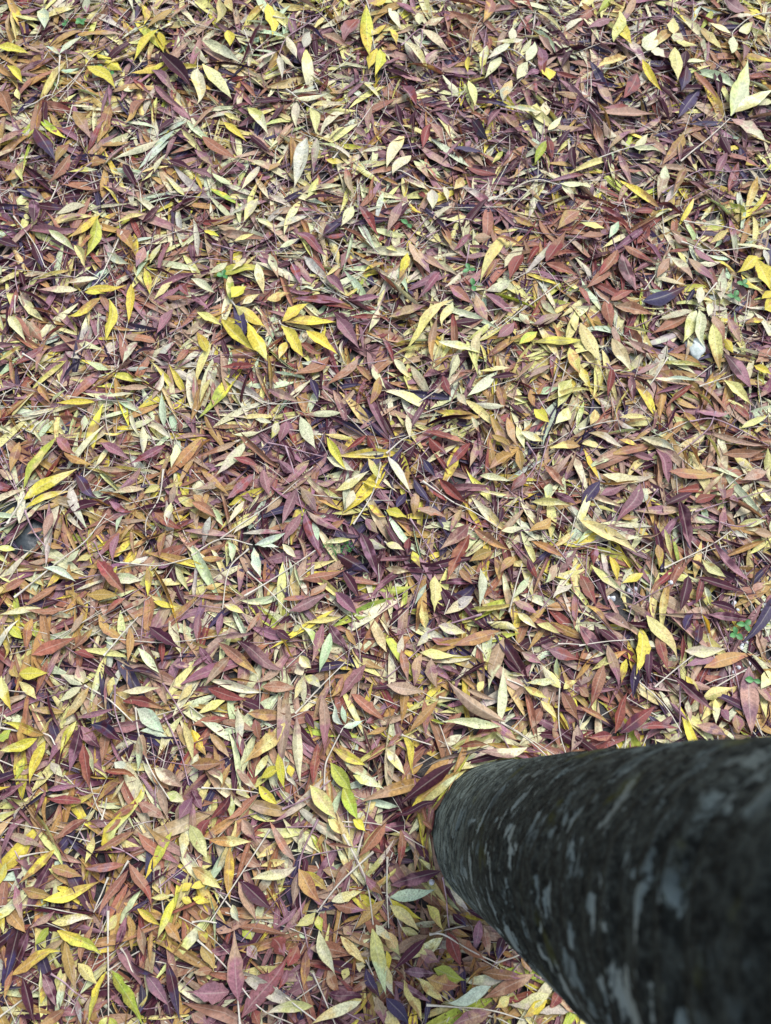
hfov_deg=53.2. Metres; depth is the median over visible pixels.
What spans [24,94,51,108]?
leaf stalk
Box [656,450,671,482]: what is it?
fallen leaf
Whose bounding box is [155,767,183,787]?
fallen leaf
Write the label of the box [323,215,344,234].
fallen leaf
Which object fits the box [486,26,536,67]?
compound leaf
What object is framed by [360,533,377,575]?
fallen leaf
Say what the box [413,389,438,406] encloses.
leaf stalk
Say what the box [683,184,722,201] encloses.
leaf stalk
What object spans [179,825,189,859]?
fallen leaf
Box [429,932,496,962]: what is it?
leaf stalk
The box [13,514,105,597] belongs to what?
leaf stalk
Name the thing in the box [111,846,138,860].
leaf stalk
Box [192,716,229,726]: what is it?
fallen leaf
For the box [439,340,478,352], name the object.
fallen leaf
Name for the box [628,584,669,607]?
leaf stalk
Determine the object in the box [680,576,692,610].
fallen leaf
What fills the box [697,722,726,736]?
fallen leaf
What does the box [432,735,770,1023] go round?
tree
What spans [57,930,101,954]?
fallen leaf
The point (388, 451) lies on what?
leaf stalk
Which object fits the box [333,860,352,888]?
fallen leaf
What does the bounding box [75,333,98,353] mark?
leaf stalk
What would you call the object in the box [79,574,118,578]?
leaf stalk
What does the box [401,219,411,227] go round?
seedling
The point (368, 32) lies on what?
compound leaf
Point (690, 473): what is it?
fallen leaf
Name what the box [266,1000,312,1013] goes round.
fallen leaf
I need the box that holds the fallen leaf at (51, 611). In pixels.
[25,608,64,614]
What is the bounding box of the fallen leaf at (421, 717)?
[408,700,438,732]
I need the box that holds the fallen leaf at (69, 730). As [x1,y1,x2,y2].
[60,721,76,753]
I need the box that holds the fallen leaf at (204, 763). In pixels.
[191,758,223,769]
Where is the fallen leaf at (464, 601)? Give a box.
[445,596,472,613]
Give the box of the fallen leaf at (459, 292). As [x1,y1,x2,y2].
[449,285,470,302]
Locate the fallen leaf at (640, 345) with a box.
[628,339,662,353]
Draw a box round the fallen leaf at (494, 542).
[473,528,512,550]
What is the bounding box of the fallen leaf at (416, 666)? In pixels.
[412,654,421,685]
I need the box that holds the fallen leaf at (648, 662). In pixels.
[645,650,652,681]
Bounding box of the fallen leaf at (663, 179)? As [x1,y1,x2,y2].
[657,166,669,198]
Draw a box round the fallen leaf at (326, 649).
[319,633,331,671]
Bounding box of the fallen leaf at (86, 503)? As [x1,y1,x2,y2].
[61,499,99,518]
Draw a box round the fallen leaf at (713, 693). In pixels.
[704,687,733,699]
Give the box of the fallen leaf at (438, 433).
[426,430,464,442]
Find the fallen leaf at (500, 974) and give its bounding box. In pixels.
[481,969,520,979]
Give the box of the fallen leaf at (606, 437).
[590,431,622,446]
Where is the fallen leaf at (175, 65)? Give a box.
[160,51,190,86]
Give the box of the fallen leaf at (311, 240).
[295,232,326,255]
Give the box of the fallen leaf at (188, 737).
[183,723,193,760]
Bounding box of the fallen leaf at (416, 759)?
[401,749,424,781]
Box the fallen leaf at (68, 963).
[62,941,76,992]
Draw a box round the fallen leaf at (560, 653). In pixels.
[548,647,579,660]
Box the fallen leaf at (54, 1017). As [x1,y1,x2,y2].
[40,1009,64,1023]
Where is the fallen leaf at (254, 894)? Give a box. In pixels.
[241,881,273,911]
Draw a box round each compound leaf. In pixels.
[0,722,55,784]
[6,437,79,523]
[39,215,134,340]
[46,37,80,95]
[59,664,132,722]
[87,860,151,916]
[87,911,141,1023]
[134,707,169,798]
[191,30,241,105]
[191,234,298,292]
[191,467,312,576]
[191,930,287,1023]
[197,286,288,359]
[226,446,339,558]
[233,415,315,448]
[252,818,327,947]
[255,16,316,76]
[260,754,294,786]
[278,303,336,358]
[286,88,344,132]
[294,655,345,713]
[294,851,373,975]
[323,703,361,789]
[340,834,391,994]
[360,0,386,74]
[385,889,435,931]
[386,170,464,207]
[386,599,481,677]
[401,13,450,70]
[443,666,545,754]
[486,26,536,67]
[487,179,582,201]
[500,102,561,143]
[507,658,577,751]
[578,410,645,430]
[588,134,659,160]
[589,692,654,740]
[597,17,697,78]
[658,282,716,345]
[680,59,770,161]
[710,12,770,52]
[738,255,770,311]
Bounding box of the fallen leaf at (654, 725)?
[640,721,678,728]
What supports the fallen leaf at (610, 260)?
on the leaf litter at (124, 790)
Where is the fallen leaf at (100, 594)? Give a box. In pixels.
[87,589,117,600]
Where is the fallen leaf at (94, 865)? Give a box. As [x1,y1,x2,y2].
[85,863,104,872]
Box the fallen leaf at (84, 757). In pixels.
[79,743,91,792]
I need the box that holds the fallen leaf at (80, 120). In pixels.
[73,111,90,137]
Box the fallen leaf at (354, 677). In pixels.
[339,664,365,697]
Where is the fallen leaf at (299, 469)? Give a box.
[283,460,308,484]
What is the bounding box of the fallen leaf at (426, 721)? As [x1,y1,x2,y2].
[422,700,429,736]
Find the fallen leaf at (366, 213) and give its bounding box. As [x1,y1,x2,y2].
[360,206,377,234]
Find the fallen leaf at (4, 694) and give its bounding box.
[0,676,11,710]
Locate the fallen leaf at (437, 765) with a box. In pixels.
[424,759,448,775]
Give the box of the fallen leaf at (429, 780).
[398,762,455,805]
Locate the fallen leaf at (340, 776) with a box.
[330,763,351,790]
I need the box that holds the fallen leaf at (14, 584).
[0,579,24,593]
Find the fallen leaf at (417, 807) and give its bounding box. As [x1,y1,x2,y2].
[388,800,436,815]
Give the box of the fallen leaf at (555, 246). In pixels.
[545,230,565,260]
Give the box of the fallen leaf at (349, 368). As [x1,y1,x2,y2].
[327,358,357,384]
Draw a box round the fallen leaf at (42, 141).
[33,128,55,160]
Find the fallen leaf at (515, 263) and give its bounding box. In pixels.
[508,254,523,279]
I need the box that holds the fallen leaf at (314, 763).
[310,744,319,783]
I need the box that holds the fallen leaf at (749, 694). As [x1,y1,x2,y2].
[740,667,758,732]
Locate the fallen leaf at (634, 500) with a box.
[615,483,643,523]
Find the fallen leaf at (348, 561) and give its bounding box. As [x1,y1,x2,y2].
[336,553,368,572]
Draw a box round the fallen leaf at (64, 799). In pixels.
[48,795,87,803]
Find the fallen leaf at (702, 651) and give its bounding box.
[685,645,726,657]
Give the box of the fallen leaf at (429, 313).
[404,299,452,352]
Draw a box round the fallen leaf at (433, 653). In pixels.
[420,648,455,658]
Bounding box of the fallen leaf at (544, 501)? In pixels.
[532,497,570,505]
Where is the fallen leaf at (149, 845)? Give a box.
[138,832,179,864]
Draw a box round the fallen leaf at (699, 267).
[688,258,714,280]
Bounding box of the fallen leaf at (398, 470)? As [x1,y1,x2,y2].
[387,456,410,492]
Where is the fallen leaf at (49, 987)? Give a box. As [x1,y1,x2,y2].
[42,974,56,1007]
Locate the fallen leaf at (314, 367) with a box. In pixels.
[295,357,328,373]
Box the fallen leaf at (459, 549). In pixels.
[445,535,469,583]
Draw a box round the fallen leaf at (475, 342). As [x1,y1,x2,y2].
[471,330,482,371]
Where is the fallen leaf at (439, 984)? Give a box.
[427,974,459,992]
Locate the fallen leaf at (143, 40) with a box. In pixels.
[133,29,157,61]
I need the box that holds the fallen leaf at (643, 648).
[636,628,650,674]
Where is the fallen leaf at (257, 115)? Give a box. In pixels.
[248,108,268,135]
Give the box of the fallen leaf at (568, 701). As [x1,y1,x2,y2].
[562,692,578,720]
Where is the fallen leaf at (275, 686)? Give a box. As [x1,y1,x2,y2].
[262,681,294,691]
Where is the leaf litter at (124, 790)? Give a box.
[0,0,770,1023]
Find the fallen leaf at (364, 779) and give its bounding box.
[353,774,383,788]
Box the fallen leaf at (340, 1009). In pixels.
[312,1001,360,1023]
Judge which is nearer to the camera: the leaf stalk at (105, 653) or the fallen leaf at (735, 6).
the leaf stalk at (105, 653)
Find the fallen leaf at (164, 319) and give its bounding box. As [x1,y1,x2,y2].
[156,309,172,333]
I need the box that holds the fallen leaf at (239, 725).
[235,707,243,749]
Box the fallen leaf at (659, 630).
[646,616,677,661]
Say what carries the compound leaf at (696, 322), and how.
on the leaf litter at (124, 790)
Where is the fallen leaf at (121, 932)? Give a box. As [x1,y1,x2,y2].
[114,916,126,950]
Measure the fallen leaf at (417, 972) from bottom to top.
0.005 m
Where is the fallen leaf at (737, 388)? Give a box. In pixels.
[724,380,752,405]
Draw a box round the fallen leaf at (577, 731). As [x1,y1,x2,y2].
[571,725,582,750]
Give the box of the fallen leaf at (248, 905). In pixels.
[238,882,256,920]
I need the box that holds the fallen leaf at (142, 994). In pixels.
[139,984,145,1011]
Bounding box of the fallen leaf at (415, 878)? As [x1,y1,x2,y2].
[389,869,440,887]
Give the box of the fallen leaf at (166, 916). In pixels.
[157,898,173,938]
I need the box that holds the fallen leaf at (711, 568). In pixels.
[702,559,726,577]
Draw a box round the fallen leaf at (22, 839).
[4,833,44,847]
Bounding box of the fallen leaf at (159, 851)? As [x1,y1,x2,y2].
[145,832,171,878]
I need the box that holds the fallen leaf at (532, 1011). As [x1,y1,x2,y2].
[522,1000,546,1018]
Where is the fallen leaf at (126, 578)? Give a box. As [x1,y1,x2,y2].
[118,573,141,583]
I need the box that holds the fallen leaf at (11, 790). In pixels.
[0,782,24,799]
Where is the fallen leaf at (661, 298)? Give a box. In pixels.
[642,285,688,305]
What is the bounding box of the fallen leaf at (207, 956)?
[200,946,214,969]
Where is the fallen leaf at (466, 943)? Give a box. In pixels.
[455,937,485,959]
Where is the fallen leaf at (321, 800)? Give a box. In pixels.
[310,785,337,819]
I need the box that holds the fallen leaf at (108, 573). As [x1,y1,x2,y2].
[97,560,125,593]
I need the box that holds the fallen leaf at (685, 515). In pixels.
[678,501,692,550]
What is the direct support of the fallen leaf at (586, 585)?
on the leaf litter at (124, 790)
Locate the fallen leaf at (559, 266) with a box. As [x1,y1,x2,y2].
[546,262,579,275]
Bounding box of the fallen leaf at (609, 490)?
[600,481,630,495]
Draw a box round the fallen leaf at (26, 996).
[21,977,33,1021]
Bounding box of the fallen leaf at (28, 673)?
[19,666,45,679]
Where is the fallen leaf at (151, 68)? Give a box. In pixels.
[132,62,163,73]
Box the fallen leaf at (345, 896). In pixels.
[332,890,361,902]
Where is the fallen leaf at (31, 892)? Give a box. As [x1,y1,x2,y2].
[22,886,50,898]
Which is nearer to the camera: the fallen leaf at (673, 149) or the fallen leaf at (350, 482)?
the fallen leaf at (350, 482)
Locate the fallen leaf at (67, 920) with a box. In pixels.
[52,913,92,925]
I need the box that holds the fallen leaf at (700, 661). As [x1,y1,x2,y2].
[683,656,713,666]
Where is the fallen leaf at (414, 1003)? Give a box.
[403,980,420,1019]
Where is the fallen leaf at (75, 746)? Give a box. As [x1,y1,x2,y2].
[69,726,82,771]
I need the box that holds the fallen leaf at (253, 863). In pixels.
[236,852,261,867]
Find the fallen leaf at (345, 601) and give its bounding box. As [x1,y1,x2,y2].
[335,592,356,613]
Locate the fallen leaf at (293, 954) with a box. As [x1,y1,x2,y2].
[287,946,299,966]
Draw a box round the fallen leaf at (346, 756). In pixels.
[334,748,364,764]
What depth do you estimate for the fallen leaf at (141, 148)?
1.54 m
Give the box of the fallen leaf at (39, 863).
[20,849,54,881]
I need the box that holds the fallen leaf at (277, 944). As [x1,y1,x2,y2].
[270,936,285,956]
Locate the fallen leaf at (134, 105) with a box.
[123,98,148,123]
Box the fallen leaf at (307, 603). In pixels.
[290,593,329,611]
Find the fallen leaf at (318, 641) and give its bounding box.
[312,624,323,661]
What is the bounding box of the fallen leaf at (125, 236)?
[117,228,132,249]
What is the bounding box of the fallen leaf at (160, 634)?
[149,626,180,648]
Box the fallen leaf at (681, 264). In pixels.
[671,257,692,278]
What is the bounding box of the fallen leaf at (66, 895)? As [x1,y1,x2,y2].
[43,881,98,902]
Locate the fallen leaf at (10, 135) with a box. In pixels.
[0,127,27,142]
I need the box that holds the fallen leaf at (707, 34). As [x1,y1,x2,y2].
[700,27,720,47]
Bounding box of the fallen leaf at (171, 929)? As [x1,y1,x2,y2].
[165,922,181,943]
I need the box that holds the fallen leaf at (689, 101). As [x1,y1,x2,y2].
[678,88,700,117]
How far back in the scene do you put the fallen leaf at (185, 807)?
1.14 m
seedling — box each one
[75,18,85,25]
[217,269,227,278]
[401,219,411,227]
[463,263,475,271]
[470,278,475,290]
[727,290,740,301]
[730,626,742,639]
[737,279,748,287]
[737,619,750,630]
[745,676,760,683]
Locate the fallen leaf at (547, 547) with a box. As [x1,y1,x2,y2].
[532,541,567,559]
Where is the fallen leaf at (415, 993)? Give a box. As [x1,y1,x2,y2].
[393,981,429,1001]
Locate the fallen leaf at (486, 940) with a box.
[481,927,490,956]
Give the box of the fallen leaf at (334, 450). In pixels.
[327,437,346,470]
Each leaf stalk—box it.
[0,838,19,859]
[0,987,38,1017]
[13,216,45,267]
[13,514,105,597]
[15,266,17,291]
[19,851,48,857]
[22,353,45,369]
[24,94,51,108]
[24,510,45,546]
[30,411,47,431]
[50,973,85,1000]
[52,162,91,194]
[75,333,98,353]
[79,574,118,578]
[93,877,108,912]
[101,798,106,819]
[103,617,137,655]
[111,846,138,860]
[113,684,127,747]
[120,558,190,565]
[120,947,133,972]
[145,469,164,542]
[158,861,191,887]
[162,683,186,722]
[163,714,188,784]
[192,920,216,923]
[197,939,292,1023]
[201,787,257,792]
[210,828,270,920]
[222,548,249,609]
[229,392,314,403]
[244,550,315,596]
[247,571,288,611]
[267,442,322,456]
[273,15,312,23]
[276,987,315,1019]
[282,780,330,809]
[312,360,385,366]
[312,972,335,1023]
[321,168,352,183]
[333,105,372,157]
[352,462,380,524]
[385,111,413,153]
[385,430,425,453]
[386,857,388,927]
[401,734,431,744]
[402,211,433,247]
[409,518,442,570]
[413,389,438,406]
[418,353,461,367]
[422,480,496,525]
[426,218,482,237]
[426,1003,523,1020]
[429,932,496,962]
[439,696,458,699]
[442,877,449,927]
[459,307,516,316]
[480,27,486,74]
[495,955,518,964]
[508,564,522,612]
[521,442,536,500]
[522,283,559,310]
[536,436,549,483]
[542,530,566,559]
[579,639,633,646]
[606,362,631,400]
[626,16,678,21]
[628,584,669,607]
[634,676,681,732]
[636,357,668,402]
[638,488,658,533]
[654,655,693,687]
[661,168,758,192]
[664,531,730,568]
[677,665,680,736]
[678,411,716,453]
[680,241,761,250]
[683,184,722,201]
[683,220,752,235]
[690,418,768,445]
[694,489,770,511]
[697,514,766,526]
[699,366,751,386]
[715,622,744,714]
[715,669,746,686]
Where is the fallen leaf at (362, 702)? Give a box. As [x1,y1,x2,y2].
[351,694,385,721]
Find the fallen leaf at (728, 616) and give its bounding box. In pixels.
[708,612,751,620]
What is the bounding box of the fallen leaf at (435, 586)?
[430,576,440,611]
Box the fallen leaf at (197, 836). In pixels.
[189,825,206,857]
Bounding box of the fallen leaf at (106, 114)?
[96,103,111,142]
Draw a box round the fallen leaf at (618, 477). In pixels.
[603,473,652,483]
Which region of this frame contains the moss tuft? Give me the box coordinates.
[322,541,354,555]
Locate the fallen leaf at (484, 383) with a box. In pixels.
[469,372,496,394]
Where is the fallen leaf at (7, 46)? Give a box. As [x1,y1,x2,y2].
[0,42,27,52]
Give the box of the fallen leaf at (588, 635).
[579,625,604,653]
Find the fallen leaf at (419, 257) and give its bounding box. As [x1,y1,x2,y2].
[408,242,430,273]
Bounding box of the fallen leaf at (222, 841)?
[209,836,250,846]
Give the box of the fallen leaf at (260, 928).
[239,923,287,934]
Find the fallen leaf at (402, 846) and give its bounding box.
[398,830,406,866]
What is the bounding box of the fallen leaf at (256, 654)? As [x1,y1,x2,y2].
[238,640,282,669]
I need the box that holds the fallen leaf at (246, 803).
[226,794,257,819]
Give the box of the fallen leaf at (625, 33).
[617,19,632,44]
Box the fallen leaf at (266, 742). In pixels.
[242,723,285,764]
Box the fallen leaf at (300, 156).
[293,138,308,187]
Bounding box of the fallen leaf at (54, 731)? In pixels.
[48,718,60,740]
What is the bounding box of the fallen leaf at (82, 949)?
[78,922,93,960]
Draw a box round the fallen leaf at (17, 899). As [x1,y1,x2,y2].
[13,886,25,926]
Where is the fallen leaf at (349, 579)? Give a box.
[343,571,358,596]
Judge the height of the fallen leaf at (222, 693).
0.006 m
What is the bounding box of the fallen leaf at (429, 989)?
[419,978,443,1002]
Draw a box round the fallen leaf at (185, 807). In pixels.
[178,798,191,819]
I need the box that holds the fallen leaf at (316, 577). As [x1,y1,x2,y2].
[303,570,344,582]
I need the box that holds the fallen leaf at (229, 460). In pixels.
[215,441,246,475]
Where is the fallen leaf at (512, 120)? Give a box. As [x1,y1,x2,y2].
[502,113,523,135]
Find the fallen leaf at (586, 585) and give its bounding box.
[579,574,595,604]
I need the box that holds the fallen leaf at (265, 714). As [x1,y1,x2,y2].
[248,708,284,720]
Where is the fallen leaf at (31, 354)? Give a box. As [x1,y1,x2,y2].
[14,346,43,364]
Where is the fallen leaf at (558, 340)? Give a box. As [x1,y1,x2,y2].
[534,336,578,344]
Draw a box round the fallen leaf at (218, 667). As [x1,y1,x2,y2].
[204,656,229,686]
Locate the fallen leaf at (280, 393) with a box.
[268,388,298,401]
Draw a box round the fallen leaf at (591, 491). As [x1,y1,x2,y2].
[582,481,599,502]
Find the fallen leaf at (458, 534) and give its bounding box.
[438,524,468,550]
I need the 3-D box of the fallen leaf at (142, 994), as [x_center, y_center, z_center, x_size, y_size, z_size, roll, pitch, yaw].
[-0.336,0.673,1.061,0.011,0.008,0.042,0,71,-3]
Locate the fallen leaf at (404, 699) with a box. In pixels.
[400,680,408,725]
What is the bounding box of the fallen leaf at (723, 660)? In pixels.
[704,652,753,667]
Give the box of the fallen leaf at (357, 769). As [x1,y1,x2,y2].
[343,760,371,776]
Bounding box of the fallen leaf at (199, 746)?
[191,730,206,756]
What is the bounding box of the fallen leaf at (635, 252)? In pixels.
[623,245,653,262]
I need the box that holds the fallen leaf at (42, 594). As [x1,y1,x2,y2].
[24,586,56,605]
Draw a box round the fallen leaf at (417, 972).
[404,967,434,977]
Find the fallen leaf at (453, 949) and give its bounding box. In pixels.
[446,932,460,965]
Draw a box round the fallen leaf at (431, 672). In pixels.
[425,658,437,687]
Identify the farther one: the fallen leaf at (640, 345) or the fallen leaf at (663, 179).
the fallen leaf at (663, 179)
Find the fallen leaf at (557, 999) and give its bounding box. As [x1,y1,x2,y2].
[549,992,562,1007]
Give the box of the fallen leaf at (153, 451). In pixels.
[130,445,164,463]
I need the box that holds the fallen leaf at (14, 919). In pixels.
[6,909,25,932]
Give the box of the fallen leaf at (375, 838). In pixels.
[358,822,386,856]
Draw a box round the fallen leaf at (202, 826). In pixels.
[196,819,210,843]
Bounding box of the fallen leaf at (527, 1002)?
[509,992,548,1009]
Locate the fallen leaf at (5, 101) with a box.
[0,90,11,116]
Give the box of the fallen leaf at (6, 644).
[0,624,9,660]
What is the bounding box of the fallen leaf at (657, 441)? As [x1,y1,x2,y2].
[640,436,675,451]
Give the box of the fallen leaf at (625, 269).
[618,253,636,291]
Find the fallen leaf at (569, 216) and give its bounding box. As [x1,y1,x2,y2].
[557,209,578,228]
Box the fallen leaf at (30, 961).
[11,948,65,975]
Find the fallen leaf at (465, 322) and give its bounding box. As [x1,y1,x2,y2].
[456,318,481,328]
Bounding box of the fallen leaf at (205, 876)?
[192,867,222,889]
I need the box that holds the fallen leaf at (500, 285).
[485,280,510,291]
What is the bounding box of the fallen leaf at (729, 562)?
[713,542,749,580]
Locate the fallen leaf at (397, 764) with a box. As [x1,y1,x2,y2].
[387,750,404,773]
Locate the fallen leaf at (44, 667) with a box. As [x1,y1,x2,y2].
[35,659,47,695]
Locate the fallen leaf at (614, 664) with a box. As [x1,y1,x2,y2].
[606,645,619,684]
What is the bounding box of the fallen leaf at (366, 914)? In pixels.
[355,900,384,928]
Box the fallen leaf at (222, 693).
[208,687,245,700]
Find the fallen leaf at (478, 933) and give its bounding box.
[473,920,482,948]
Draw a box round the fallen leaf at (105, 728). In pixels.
[91,720,123,741]
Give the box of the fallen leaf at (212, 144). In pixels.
[202,136,235,158]
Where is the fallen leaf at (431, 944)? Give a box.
[413,937,442,957]
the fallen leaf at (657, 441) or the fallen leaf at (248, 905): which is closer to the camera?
the fallen leaf at (248, 905)
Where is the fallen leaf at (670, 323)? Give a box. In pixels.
[652,316,686,333]
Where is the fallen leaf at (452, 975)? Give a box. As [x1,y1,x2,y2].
[434,965,466,981]
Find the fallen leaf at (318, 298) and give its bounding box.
[294,295,344,302]
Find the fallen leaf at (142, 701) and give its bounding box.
[123,695,165,709]
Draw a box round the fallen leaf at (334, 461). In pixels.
[327,457,353,470]
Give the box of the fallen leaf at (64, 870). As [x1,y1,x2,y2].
[51,864,82,877]
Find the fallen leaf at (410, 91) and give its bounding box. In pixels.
[401,85,416,106]
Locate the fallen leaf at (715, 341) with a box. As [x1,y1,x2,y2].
[708,323,722,372]
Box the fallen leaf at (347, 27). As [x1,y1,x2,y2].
[340,19,359,40]
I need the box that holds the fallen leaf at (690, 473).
[670,468,720,478]
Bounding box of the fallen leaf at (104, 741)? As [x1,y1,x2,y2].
[99,734,109,764]
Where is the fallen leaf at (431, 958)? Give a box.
[420,949,441,963]
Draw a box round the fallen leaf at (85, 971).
[77,963,96,983]
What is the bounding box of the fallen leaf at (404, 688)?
[387,682,426,694]
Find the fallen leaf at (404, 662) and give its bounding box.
[400,649,408,682]
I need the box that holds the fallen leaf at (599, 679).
[590,665,605,708]
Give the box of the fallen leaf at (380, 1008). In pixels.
[374,996,386,1023]
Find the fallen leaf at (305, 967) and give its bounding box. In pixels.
[300,950,309,988]
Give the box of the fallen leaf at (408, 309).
[387,304,424,317]
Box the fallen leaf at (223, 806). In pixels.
[210,794,230,818]
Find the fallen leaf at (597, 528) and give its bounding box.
[580,520,636,552]
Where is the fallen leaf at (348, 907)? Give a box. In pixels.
[333,902,367,913]
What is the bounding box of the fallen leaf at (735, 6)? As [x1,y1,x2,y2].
[724,0,744,12]
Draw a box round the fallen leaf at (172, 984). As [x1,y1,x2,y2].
[166,962,180,1023]
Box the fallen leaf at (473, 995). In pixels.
[448,985,490,1006]
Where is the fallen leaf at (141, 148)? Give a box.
[114,140,158,158]
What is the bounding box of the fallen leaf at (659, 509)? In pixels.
[633,505,678,514]
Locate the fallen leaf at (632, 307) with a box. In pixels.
[615,301,651,313]
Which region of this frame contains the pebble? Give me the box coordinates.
[429,879,434,884]
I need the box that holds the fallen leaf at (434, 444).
[429,438,446,454]
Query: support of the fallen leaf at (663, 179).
on the leaf litter at (124, 790)
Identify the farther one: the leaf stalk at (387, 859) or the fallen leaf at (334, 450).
the fallen leaf at (334, 450)
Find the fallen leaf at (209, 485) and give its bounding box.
[192,476,223,489]
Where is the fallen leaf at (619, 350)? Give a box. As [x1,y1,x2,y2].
[611,338,631,371]
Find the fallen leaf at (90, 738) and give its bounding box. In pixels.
[78,725,100,747]
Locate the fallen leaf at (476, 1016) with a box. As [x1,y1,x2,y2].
[453,1009,490,1023]
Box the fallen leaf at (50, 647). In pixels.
[32,637,75,655]
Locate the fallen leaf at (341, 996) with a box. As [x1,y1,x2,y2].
[328,991,361,1002]
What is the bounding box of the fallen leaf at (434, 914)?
[427,905,442,928]
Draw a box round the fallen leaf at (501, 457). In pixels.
[489,451,512,468]
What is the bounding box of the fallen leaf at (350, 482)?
[336,470,369,490]
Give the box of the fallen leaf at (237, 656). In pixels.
[218,642,257,674]
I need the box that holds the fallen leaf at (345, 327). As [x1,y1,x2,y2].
[336,318,358,347]
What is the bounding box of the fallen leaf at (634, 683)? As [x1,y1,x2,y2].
[630,663,639,697]
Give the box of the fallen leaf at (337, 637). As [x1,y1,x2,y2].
[329,623,350,651]
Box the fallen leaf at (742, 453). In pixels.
[723,449,764,457]
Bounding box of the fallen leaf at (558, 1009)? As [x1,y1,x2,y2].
[540,1004,568,1014]
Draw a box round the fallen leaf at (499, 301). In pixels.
[484,293,513,313]
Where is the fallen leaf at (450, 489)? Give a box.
[439,478,467,503]
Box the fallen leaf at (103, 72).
[87,66,114,87]
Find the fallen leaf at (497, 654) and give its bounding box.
[488,638,504,686]
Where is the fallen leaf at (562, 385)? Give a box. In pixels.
[558,379,572,405]
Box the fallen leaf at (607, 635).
[599,629,624,648]
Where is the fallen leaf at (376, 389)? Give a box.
[370,377,381,403]
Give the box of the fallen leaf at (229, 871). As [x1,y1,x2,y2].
[224,847,233,899]
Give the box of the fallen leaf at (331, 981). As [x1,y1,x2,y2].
[326,970,338,990]
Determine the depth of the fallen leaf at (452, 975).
1.09 m
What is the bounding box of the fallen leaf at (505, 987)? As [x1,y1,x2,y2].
[483,974,533,998]
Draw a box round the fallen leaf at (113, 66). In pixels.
[96,54,120,69]
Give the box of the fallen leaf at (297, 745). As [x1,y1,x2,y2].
[292,716,302,780]
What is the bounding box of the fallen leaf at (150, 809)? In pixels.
[138,801,165,819]
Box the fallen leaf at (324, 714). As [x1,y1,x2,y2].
[319,694,329,754]
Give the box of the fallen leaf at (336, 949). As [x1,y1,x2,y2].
[310,941,351,957]
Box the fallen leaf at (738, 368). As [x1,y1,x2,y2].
[724,354,751,388]
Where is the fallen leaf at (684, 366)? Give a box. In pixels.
[667,355,694,373]
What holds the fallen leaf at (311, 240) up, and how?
on the leaf litter at (124, 790)
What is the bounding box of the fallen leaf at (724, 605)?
[711,601,738,613]
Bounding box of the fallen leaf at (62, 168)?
[48,155,70,182]
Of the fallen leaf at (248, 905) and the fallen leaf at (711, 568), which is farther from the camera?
the fallen leaf at (711, 568)
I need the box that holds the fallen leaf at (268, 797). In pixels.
[258,785,276,803]
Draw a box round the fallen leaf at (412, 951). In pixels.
[394,938,425,968]
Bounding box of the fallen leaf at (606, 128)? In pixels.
[603,121,631,147]
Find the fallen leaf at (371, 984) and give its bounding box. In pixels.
[364,969,380,999]
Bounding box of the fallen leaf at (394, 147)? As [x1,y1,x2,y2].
[386,136,403,167]
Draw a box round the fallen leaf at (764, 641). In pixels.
[755,632,767,659]
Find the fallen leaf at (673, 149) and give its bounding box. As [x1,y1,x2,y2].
[662,134,685,164]
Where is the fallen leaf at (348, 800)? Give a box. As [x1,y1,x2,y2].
[341,788,357,818]
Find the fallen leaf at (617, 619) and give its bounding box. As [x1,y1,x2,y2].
[604,613,631,630]
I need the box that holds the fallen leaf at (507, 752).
[477,747,526,757]
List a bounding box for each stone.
[0,492,46,554]
[684,337,705,359]
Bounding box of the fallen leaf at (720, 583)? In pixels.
[696,576,746,592]
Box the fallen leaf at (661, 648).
[655,637,667,669]
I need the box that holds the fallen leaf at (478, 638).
[453,630,498,645]
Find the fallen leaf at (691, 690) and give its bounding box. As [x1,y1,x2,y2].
[673,675,713,710]
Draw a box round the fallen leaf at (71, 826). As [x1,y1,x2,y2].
[55,819,87,838]
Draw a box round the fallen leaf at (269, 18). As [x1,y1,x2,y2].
[264,4,278,35]
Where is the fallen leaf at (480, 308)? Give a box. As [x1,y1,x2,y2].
[474,295,487,320]
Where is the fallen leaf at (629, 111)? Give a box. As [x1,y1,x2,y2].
[600,106,652,115]
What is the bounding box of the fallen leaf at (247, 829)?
[241,819,256,840]
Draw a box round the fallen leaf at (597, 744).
[581,738,609,749]
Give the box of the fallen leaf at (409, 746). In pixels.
[403,737,413,772]
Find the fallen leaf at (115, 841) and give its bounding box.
[94,832,133,850]
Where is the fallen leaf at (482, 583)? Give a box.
[478,569,486,604]
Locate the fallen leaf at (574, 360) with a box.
[567,348,580,373]
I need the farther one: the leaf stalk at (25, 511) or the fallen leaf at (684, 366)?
the fallen leaf at (684, 366)
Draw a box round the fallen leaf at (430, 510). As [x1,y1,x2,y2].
[417,506,445,517]
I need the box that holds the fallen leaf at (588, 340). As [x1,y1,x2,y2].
[579,323,600,361]
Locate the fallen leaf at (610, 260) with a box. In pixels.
[599,250,618,274]
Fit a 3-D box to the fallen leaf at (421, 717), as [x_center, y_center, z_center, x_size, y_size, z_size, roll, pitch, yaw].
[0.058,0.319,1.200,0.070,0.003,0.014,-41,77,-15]
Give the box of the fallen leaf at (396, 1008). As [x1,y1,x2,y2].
[386,998,408,1023]
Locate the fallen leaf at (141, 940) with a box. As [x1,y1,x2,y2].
[137,926,145,954]
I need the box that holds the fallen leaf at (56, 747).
[48,725,68,762]
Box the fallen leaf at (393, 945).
[385,932,399,954]
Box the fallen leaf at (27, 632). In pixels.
[23,619,32,651]
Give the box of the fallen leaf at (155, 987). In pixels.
[145,975,167,1004]

